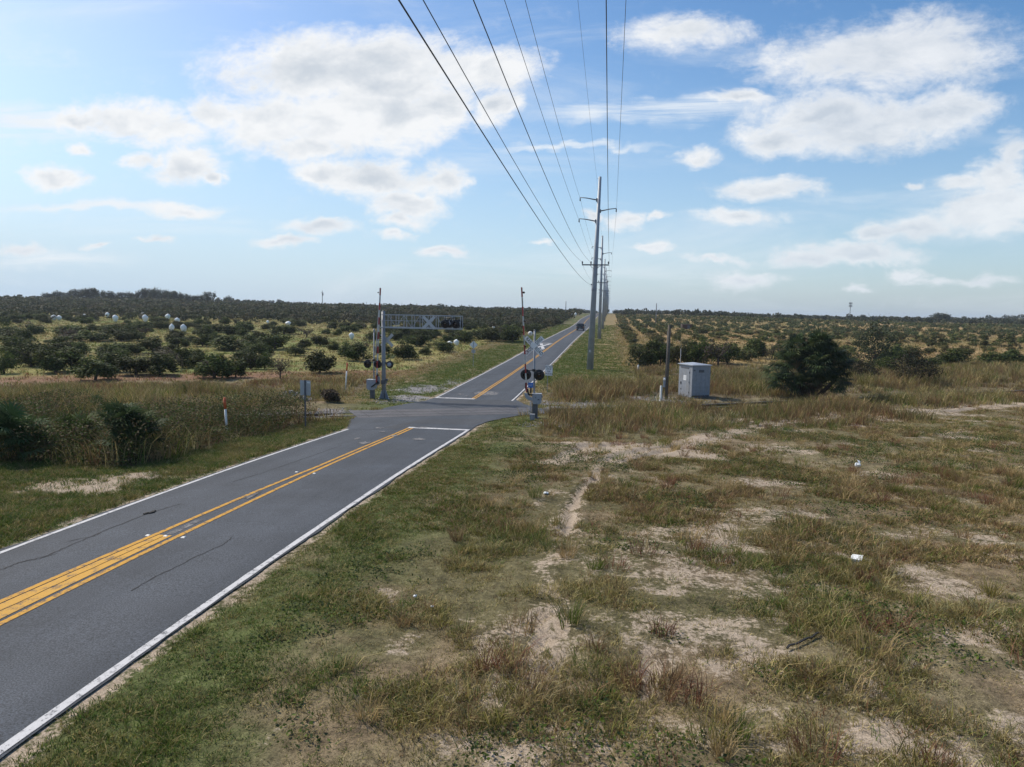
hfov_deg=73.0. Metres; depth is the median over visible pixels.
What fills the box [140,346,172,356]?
citrus tree
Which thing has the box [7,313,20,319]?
citrus tree
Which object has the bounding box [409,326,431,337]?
citrus tree
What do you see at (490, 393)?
pale road patch
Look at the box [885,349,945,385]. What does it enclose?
brush
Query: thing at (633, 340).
shrub
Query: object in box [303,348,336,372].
citrus tree
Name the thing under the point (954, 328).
distant shrubs
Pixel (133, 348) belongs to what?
citrus tree
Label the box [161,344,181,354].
citrus tree
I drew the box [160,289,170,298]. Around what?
oak tree
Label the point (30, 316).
citrus tree
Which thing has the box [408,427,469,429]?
stop line
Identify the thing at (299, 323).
citrus tree
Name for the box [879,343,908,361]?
shrub tree
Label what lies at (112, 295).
oak tree
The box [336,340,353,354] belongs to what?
citrus tree
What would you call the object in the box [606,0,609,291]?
power line
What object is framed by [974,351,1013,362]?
shrub tree
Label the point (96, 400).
palmetto
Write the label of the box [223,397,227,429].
marker post
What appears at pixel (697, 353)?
shrub tree
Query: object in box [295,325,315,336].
citrus tree
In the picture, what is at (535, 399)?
crossing gate
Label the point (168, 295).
oak tree
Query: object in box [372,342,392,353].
citrus tree
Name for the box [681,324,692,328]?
pump shed
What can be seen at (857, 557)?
paper carton
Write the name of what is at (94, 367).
citrus tree
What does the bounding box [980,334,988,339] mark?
shrub
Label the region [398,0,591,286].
power line
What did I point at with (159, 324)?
citrus tree
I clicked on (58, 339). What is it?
citrus tree
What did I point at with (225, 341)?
citrus tree
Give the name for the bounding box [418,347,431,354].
citrus tree
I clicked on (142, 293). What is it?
oak tree
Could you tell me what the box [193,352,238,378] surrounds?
citrus tree
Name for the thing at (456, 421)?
road patch
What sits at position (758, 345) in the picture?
shrub tree
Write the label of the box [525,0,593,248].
power line
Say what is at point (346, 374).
marker post
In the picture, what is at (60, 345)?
citrus tree
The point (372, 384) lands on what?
crossing gate
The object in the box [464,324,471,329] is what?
citrus tree
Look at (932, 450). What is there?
field grass
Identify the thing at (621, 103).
power line
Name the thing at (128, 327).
citrus tree
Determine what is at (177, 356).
citrus tree
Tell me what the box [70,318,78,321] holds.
citrus tree
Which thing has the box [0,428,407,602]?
yellow line
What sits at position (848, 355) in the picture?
brush
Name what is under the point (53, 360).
citrus tree
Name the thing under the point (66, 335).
citrus tree
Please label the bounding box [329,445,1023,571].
field grass
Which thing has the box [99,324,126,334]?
citrus tree
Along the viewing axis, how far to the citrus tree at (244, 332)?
137.17 m
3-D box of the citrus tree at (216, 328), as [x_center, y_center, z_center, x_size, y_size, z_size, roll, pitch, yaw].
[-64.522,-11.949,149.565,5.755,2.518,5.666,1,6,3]
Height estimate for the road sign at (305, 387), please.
2.722 m
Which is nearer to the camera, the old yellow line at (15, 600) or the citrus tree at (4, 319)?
the old yellow line at (15, 600)
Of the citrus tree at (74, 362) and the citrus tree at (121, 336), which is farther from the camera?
the citrus tree at (121, 336)
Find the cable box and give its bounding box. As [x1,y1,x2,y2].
[530,414,534,420]
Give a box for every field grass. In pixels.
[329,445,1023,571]
[451,400,1023,470]
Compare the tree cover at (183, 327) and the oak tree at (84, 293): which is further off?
the oak tree at (84, 293)
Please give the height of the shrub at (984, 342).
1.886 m
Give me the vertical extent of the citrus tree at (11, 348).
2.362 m
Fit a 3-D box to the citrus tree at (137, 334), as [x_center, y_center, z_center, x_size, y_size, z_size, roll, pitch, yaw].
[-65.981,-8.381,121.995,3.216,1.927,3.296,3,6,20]
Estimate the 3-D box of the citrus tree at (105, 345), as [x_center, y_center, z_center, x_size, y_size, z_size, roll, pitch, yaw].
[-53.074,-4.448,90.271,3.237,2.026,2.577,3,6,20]
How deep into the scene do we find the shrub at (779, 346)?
124.05 m
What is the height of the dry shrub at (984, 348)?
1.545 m
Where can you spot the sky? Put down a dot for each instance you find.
(804, 157)
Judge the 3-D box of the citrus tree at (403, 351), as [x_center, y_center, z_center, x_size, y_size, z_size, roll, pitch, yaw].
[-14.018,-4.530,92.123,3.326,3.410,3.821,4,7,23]
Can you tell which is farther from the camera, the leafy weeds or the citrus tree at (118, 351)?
the citrus tree at (118, 351)
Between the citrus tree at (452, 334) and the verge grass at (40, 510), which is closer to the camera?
the verge grass at (40, 510)
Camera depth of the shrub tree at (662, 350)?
86.69 m
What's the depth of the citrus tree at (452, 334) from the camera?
136.17 m
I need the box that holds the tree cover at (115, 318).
[112,315,117,321]
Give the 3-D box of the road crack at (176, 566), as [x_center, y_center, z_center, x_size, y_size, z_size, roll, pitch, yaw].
[-7.139,3.919,15.284,0.171,0.062,3.508,2,6,10]
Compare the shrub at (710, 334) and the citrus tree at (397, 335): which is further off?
the shrub at (710, 334)
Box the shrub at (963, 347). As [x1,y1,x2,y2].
[958,344,970,351]
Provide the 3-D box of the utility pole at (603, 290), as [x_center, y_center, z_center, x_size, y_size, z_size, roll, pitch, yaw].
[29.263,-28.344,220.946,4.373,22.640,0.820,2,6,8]
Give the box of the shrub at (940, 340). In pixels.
[937,337,950,342]
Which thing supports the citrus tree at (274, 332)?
on the ground at (758, 633)
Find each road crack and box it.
[3,504,178,568]
[130,537,230,590]
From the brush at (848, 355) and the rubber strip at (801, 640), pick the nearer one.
the rubber strip at (801, 640)
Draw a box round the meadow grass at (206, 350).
[0,316,1023,389]
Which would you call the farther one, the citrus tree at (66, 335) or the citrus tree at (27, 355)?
the citrus tree at (66, 335)
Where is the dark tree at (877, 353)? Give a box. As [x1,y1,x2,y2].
[847,313,908,364]
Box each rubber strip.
[786,631,818,648]
[861,643,907,649]
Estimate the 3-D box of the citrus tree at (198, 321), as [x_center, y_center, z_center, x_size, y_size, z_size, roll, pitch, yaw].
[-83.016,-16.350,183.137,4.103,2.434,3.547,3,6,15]
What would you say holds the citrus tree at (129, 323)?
on the ground at (758, 633)
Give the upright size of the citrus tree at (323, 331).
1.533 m
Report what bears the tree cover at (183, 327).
on the ground at (758, 633)
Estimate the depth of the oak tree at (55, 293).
495.50 m
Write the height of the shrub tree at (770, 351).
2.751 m
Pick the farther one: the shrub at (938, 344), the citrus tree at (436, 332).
the citrus tree at (436, 332)
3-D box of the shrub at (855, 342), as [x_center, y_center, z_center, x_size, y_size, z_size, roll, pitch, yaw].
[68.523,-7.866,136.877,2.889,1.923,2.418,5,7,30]
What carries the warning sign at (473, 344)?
on the ground at (758, 633)
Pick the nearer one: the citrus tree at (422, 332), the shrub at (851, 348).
the shrub at (851, 348)
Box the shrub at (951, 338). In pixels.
[944,336,957,339]
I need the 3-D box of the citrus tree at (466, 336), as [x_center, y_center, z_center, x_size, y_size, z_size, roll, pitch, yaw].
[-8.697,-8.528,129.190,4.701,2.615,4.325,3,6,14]
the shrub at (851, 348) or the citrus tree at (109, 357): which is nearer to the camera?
the citrus tree at (109, 357)
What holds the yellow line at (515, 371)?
on the road
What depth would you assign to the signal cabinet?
57.58 m
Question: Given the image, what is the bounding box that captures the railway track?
[240,390,1023,420]
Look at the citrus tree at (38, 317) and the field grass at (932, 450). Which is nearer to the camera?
the field grass at (932, 450)
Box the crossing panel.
[348,407,544,417]
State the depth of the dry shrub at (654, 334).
152.82 m
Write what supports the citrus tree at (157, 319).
on the ground at (758, 633)
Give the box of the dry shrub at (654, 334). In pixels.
[651,332,663,336]
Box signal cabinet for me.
[678,362,711,397]
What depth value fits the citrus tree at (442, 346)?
105.85 m
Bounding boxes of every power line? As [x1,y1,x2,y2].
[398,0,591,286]
[423,0,598,289]
[473,0,599,284]
[504,0,592,258]
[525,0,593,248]
[578,5,601,233]
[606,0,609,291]
[610,4,625,296]
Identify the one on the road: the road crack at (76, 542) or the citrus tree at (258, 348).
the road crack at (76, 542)
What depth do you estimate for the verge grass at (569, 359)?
81.33 m
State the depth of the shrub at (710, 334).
167.01 m
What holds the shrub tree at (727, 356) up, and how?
on the ground at (758, 633)
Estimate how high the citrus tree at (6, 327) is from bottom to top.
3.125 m
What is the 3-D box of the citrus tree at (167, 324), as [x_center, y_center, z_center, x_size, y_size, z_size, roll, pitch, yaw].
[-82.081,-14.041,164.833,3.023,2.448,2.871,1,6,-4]
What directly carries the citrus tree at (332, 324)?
on the ground at (758, 633)
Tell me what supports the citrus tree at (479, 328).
on the ground at (758, 633)
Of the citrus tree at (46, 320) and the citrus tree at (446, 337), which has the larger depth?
the citrus tree at (46, 320)
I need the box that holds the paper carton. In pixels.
[851,554,862,561]
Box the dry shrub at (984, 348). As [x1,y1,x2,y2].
[979,345,989,351]
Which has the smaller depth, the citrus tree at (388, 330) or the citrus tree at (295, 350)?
the citrus tree at (295, 350)
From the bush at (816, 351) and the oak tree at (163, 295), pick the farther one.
the oak tree at (163, 295)
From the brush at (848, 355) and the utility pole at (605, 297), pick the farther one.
the utility pole at (605, 297)
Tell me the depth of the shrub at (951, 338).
164.35 m
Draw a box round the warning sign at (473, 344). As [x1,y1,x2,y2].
[470,341,476,361]
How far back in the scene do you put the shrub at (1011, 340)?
157.02 m
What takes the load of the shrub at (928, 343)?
on the ground at (758, 633)
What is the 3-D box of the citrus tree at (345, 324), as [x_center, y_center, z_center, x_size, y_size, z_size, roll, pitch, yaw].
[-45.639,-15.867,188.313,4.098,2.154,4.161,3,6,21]
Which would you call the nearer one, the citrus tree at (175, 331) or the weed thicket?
the weed thicket
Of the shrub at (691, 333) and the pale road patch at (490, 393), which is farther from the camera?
the shrub at (691, 333)
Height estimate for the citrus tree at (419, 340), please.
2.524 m
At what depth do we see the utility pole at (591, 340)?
80.41 m
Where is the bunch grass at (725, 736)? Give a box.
[336,416,1023,766]
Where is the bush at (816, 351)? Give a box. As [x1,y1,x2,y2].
[755,327,857,397]
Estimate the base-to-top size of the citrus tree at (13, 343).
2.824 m
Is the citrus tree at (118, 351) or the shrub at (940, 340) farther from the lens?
the shrub at (940, 340)
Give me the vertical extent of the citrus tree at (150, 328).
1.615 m
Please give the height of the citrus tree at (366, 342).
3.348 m
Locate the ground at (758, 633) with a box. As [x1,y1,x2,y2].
[0,313,1023,766]
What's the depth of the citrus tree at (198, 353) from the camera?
77.96 m
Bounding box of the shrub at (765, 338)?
[759,335,776,341]
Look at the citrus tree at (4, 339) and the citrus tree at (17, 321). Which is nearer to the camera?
the citrus tree at (4, 339)
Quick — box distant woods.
[6,294,1023,323]
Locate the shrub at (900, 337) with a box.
[897,334,905,339]
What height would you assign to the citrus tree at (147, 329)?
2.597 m
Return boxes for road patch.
[384,419,496,428]
[438,400,517,404]
[474,391,498,394]
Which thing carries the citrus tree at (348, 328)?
on the ground at (758, 633)
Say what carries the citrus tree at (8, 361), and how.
on the ground at (758, 633)
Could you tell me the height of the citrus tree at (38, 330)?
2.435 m
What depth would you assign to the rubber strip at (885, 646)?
11.75 m
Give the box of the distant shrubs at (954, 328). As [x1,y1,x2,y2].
[616,313,1023,335]
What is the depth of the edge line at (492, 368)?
74.66 m
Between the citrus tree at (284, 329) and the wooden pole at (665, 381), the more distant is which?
the citrus tree at (284, 329)
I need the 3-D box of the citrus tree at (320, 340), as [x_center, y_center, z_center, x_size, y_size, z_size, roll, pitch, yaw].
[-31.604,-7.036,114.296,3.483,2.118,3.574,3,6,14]
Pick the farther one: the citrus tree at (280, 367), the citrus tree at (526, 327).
the citrus tree at (526, 327)
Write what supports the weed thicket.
on the ground at (758, 633)
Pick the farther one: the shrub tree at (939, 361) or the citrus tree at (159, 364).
the shrub tree at (939, 361)
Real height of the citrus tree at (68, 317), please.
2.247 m
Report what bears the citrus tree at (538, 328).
on the ground at (758, 633)
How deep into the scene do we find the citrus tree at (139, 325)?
153.68 m
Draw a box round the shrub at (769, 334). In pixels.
[763,332,773,336]
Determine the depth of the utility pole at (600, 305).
150.65 m
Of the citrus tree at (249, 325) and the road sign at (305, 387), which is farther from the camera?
the citrus tree at (249, 325)
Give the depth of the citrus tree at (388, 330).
151.56 m
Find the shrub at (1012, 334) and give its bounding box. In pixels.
[1006,332,1014,336]
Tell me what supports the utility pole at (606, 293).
on the ground at (758, 633)
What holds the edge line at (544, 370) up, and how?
on the road
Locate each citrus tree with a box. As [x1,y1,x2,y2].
[0,317,10,323]
[0,321,15,335]
[0,334,28,343]
[0,336,34,350]
[0,344,24,360]
[0,349,20,373]
[1,327,32,337]
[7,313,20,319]
[10,319,22,322]
[14,320,46,329]
[14,337,51,366]
[15,329,33,338]
[18,314,26,319]
[22,313,35,319]
[24,324,48,333]
[25,342,56,351]
[29,346,78,371]
[32,314,49,322]
[38,317,52,322]
[46,336,70,344]
[49,324,91,334]
[50,340,74,350]
[58,328,77,333]
[60,313,73,319]
[60,332,79,339]
[60,347,88,369]
[63,315,74,321]
[65,341,91,354]
[66,354,119,379]
[68,329,114,341]
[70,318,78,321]
[76,316,94,323]
[85,323,99,330]
[89,313,100,320]
[93,346,130,361]
[94,343,116,353]
[96,324,110,331]
[96,344,125,355]
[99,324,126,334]
[100,350,133,370]
[110,331,134,340]
[110,342,145,353]
[112,322,124,328]
[113,355,152,374]
[120,320,135,328]
[123,324,138,331]
[130,322,149,329]
[130,331,146,339]
[136,321,152,326]
[136,336,166,351]
[139,326,153,336]
[140,326,153,331]
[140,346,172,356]
[145,351,178,374]
[149,317,161,321]
[151,320,165,327]
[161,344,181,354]
[162,320,171,327]
[163,332,182,340]
[163,347,183,366]
[166,329,187,336]
[166,336,190,345]
[169,347,192,367]
[172,321,189,328]
[184,353,209,369]
[187,350,205,359]
[189,348,205,355]
[191,333,212,345]
[192,318,204,324]
[193,324,204,329]
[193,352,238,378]
[195,325,215,334]
[201,323,227,331]
[205,335,250,349]
[207,332,221,339]
[216,324,236,333]
[218,317,232,323]
[224,357,247,377]
[229,348,258,359]
[231,323,246,332]
[234,321,254,330]
[234,326,249,335]
[239,333,261,344]
[239,348,261,369]
[244,343,270,353]
[251,331,269,337]
[252,333,294,348]
[254,351,275,368]
[257,341,273,353]
[260,324,269,328]
[266,325,301,333]
[267,354,291,377]
[270,330,280,335]
[284,344,305,354]
[285,318,295,324]
[291,320,306,326]
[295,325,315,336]
[296,339,311,348]
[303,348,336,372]
[308,335,329,345]
[321,329,331,333]
[326,318,339,328]
[326,339,340,350]
[332,329,343,334]
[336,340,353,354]
[336,342,372,360]
[339,321,351,327]
[340,325,360,331]
[351,336,376,358]
[363,331,386,340]
[369,321,381,328]
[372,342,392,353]
[385,326,400,333]
[386,330,406,339]
[390,328,415,336]
[390,338,418,358]
[403,334,434,346]
[407,321,419,326]
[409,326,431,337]
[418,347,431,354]
[431,340,455,351]
[432,329,441,335]
[439,334,453,340]
[448,331,463,338]
[453,331,475,342]
[463,319,477,326]
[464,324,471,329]
[469,324,490,336]
[476,328,500,340]
[487,323,502,331]
[497,328,525,340]
[524,325,536,331]
[528,323,540,331]
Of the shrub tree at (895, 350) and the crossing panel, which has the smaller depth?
the crossing panel
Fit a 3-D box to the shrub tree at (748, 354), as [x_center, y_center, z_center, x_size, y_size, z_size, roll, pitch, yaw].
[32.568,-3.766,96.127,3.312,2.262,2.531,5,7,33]
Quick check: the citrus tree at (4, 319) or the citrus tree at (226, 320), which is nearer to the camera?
the citrus tree at (4, 319)
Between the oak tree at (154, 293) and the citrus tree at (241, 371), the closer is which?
the citrus tree at (241, 371)
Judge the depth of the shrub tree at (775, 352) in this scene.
99.74 m
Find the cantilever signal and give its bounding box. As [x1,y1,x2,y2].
[379,311,462,398]
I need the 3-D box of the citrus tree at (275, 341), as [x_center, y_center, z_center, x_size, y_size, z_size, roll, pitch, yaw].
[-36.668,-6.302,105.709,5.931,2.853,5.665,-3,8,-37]
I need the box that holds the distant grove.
[0,295,582,328]
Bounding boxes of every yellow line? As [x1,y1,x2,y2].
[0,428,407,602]
[0,428,412,624]
[0,535,163,609]
[0,535,171,618]
[473,322,584,397]
[474,319,587,398]
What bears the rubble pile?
on the ground at (758, 633)
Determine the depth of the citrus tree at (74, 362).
69.26 m
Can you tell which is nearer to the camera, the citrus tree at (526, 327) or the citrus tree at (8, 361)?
the citrus tree at (8, 361)
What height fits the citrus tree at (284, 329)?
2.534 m
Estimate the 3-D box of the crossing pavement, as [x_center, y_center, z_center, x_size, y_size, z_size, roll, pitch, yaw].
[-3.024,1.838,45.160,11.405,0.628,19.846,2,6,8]
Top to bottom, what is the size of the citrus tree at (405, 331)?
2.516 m
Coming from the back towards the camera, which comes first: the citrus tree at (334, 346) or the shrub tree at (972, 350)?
the shrub tree at (972, 350)
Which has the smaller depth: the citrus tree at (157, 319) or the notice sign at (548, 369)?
the notice sign at (548, 369)
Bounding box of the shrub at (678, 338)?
[670,335,681,340]
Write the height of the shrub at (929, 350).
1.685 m
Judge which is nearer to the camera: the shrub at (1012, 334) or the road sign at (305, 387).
the road sign at (305, 387)
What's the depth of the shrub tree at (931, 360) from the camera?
88.11 m
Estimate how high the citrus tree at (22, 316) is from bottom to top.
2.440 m
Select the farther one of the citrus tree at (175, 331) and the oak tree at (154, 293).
the oak tree at (154, 293)
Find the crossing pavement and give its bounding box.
[347,399,545,429]
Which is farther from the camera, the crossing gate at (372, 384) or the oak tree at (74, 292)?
the oak tree at (74, 292)
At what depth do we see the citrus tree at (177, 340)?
108.01 m
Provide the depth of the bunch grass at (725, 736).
12.67 m
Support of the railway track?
on the ground at (758, 633)
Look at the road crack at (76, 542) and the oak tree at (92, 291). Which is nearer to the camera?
the road crack at (76, 542)
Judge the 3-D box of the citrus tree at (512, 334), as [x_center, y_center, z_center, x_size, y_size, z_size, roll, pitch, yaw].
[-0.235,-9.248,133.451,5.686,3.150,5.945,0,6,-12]
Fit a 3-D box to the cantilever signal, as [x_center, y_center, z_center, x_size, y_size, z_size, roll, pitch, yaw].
[-6.994,-2.022,52.420,6.467,6.851,1.660,2,6,8]
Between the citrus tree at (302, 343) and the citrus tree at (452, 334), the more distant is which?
the citrus tree at (452, 334)
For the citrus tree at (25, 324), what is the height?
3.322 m
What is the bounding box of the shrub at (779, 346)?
[775,342,783,348]
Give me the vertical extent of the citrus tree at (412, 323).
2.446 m
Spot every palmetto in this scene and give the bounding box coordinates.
[0,399,59,459]
[45,410,102,449]
[86,396,174,461]
[90,394,104,409]
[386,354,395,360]
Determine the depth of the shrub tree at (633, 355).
86.94 m
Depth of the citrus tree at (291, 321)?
202.31 m
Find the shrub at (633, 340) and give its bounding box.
[626,338,637,343]
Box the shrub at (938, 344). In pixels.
[934,341,946,346]
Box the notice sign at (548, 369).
[545,365,552,387]
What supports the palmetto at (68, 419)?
on the ground at (758, 633)
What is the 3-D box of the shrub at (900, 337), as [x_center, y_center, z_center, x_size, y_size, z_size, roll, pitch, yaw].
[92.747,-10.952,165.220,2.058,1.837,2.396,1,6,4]
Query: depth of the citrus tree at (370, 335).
130.49 m
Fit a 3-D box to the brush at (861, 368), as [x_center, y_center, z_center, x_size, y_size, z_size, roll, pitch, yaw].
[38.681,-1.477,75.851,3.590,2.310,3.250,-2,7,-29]
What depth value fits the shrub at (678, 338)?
143.86 m
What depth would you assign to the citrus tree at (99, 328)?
141.97 m
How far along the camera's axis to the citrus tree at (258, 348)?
92.17 m
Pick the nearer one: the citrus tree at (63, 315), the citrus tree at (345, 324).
the citrus tree at (345, 324)
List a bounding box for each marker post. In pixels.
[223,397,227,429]
[345,363,347,388]
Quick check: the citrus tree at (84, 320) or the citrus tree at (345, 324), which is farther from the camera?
the citrus tree at (345, 324)
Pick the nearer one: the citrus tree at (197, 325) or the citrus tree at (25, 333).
the citrus tree at (25, 333)
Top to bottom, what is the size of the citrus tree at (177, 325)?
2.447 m
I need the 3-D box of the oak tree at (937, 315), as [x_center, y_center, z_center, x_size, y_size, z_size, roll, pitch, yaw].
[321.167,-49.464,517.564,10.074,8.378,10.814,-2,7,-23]
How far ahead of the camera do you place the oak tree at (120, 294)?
491.26 m
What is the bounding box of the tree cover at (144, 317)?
[142,315,147,321]
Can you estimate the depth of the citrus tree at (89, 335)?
116.13 m
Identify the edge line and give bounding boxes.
[0,429,347,553]
[0,430,468,753]
[438,324,574,396]
[511,327,588,400]
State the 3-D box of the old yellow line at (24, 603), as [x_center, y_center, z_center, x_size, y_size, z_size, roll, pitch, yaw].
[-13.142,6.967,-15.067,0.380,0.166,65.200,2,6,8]
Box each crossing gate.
[364,288,381,398]
[520,287,543,418]
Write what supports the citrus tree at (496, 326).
on the ground at (758, 633)
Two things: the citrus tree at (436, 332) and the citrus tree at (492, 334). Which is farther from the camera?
the citrus tree at (436, 332)
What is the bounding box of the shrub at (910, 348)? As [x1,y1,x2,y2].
[905,344,920,351]
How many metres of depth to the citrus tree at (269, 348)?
94.62 m
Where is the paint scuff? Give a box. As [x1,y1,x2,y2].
[244,491,260,498]
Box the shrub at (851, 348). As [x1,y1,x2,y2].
[846,345,857,354]
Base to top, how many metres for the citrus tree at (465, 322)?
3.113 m
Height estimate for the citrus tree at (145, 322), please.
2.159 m
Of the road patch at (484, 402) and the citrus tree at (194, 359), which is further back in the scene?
the citrus tree at (194, 359)
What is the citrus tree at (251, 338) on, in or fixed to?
on the ground at (758, 633)
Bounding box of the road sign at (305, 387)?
[300,380,310,425]
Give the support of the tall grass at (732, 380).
on the ground at (758, 633)
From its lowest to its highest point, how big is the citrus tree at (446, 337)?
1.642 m
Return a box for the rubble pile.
[271,390,311,400]
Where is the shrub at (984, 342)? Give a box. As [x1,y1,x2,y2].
[980,339,990,345]
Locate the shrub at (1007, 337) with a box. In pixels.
[998,336,1016,340]
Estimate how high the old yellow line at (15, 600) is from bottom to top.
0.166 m
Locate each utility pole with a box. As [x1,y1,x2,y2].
[578,176,616,369]
[591,236,611,338]
[597,259,610,328]
[602,268,609,320]
[602,278,608,316]
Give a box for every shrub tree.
[626,344,653,365]
[637,339,662,365]
[649,341,671,365]
[663,342,686,364]
[679,337,700,362]
[685,337,714,363]
[700,337,735,367]
[712,342,743,363]
[736,348,759,360]
[740,339,768,356]
[762,344,779,358]
[771,345,796,359]
[849,354,866,362]
[873,355,897,369]
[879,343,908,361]
[900,348,924,358]
[908,357,941,366]
[927,355,946,364]
[933,347,972,362]
[957,347,974,354]
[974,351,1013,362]
[1002,349,1023,362]
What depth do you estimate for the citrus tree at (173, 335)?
116.58 m
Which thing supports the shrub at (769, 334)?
on the ground at (758, 633)
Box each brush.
[320,388,340,401]
[834,349,853,368]
[846,360,885,378]
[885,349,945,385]
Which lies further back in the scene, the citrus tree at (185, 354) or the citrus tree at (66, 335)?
the citrus tree at (66, 335)
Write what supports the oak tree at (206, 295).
on the ground at (758, 633)
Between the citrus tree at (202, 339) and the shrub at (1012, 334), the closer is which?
the citrus tree at (202, 339)
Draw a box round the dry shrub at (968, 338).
[963,336,974,341]
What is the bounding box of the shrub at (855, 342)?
[850,340,861,345]
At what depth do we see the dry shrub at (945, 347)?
124.06 m
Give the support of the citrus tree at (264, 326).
on the ground at (758, 633)
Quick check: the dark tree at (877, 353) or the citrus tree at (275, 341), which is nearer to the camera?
the dark tree at (877, 353)
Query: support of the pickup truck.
on the road
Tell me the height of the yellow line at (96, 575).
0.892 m
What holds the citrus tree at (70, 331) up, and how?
on the ground at (758, 633)
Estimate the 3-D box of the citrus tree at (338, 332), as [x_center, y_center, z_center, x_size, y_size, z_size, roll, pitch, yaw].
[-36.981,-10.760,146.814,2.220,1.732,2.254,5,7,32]
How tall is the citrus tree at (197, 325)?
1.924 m
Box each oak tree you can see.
[49,291,59,296]
[63,289,73,297]
[71,288,80,297]
[77,289,92,297]
[82,287,99,298]
[99,290,113,297]
[106,291,118,297]
[115,292,124,297]
[133,288,147,297]
[147,286,163,297]
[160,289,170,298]
[166,290,178,298]
[171,291,183,299]
[202,292,216,300]
[933,312,948,318]
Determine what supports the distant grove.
on the ground at (758, 633)
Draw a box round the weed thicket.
[0,388,319,469]
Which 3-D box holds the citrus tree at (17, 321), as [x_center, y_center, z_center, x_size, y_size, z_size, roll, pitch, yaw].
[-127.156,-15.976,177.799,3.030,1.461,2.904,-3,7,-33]
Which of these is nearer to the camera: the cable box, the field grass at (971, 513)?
the field grass at (971, 513)
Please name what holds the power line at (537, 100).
attached to the utility pole at (591, 340)
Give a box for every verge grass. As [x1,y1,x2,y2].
[0,416,352,548]
[259,324,709,407]
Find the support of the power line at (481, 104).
attached to the utility pole at (600, 305)
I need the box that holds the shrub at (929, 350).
[922,347,936,353]
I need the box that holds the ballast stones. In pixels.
[261,379,710,426]
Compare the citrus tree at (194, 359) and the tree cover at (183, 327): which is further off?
the tree cover at (183, 327)
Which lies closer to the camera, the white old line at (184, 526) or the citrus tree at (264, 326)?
the white old line at (184, 526)
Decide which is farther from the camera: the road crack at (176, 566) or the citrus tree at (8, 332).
the citrus tree at (8, 332)
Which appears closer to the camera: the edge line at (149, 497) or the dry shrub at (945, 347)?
the edge line at (149, 497)
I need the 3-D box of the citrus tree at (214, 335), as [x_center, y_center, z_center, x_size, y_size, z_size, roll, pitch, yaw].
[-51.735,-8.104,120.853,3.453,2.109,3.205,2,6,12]
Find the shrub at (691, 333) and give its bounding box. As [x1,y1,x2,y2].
[687,330,699,335]
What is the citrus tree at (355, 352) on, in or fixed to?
on the ground at (758, 633)
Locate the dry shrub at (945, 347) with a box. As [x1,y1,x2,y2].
[937,344,948,352]
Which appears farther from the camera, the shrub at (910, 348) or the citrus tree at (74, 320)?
the citrus tree at (74, 320)
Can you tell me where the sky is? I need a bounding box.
[0,0,1023,318]
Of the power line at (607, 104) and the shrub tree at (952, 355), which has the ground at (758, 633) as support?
the shrub tree at (952, 355)
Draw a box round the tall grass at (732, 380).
[0,358,1023,466]
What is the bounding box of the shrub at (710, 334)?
[708,332,724,336]
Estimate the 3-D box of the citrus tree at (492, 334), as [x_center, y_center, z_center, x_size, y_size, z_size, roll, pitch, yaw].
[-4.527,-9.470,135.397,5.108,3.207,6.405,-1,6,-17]
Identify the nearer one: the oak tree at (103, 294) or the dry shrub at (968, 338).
the dry shrub at (968, 338)
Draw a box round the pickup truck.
[576,323,585,330]
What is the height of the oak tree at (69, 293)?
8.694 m
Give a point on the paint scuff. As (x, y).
(252, 495)
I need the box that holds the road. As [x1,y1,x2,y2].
[0,313,597,758]
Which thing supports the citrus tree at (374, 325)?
on the ground at (758, 633)
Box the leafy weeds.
[197,419,1023,766]
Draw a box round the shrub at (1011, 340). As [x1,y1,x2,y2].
[1007,338,1015,343]
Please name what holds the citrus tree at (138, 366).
on the ground at (758, 633)
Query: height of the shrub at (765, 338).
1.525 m
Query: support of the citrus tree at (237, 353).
on the ground at (758, 633)
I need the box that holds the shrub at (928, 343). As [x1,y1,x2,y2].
[926,340,935,346]
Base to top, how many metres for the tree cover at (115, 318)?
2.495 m
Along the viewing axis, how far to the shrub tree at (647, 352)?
86.98 m
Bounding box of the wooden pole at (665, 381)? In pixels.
[663,325,670,398]
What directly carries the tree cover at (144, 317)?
on the ground at (758, 633)
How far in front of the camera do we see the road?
15.96 m
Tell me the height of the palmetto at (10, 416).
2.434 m
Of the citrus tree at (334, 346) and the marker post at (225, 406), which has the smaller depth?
the marker post at (225, 406)
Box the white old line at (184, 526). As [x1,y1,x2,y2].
[167,519,201,533]
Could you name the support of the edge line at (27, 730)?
on the road
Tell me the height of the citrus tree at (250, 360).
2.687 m
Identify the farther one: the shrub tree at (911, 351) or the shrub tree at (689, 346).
the shrub tree at (911, 351)
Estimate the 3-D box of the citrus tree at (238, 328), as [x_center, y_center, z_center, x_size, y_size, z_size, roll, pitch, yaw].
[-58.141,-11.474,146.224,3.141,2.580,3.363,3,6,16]
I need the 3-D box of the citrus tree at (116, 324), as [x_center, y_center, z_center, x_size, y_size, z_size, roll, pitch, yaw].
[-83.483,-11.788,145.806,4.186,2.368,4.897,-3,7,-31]
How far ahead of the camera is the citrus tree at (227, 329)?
141.78 m
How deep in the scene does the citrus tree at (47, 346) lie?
85.30 m
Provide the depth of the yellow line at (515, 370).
73.53 m
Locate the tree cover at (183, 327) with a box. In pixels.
[180,324,186,331]

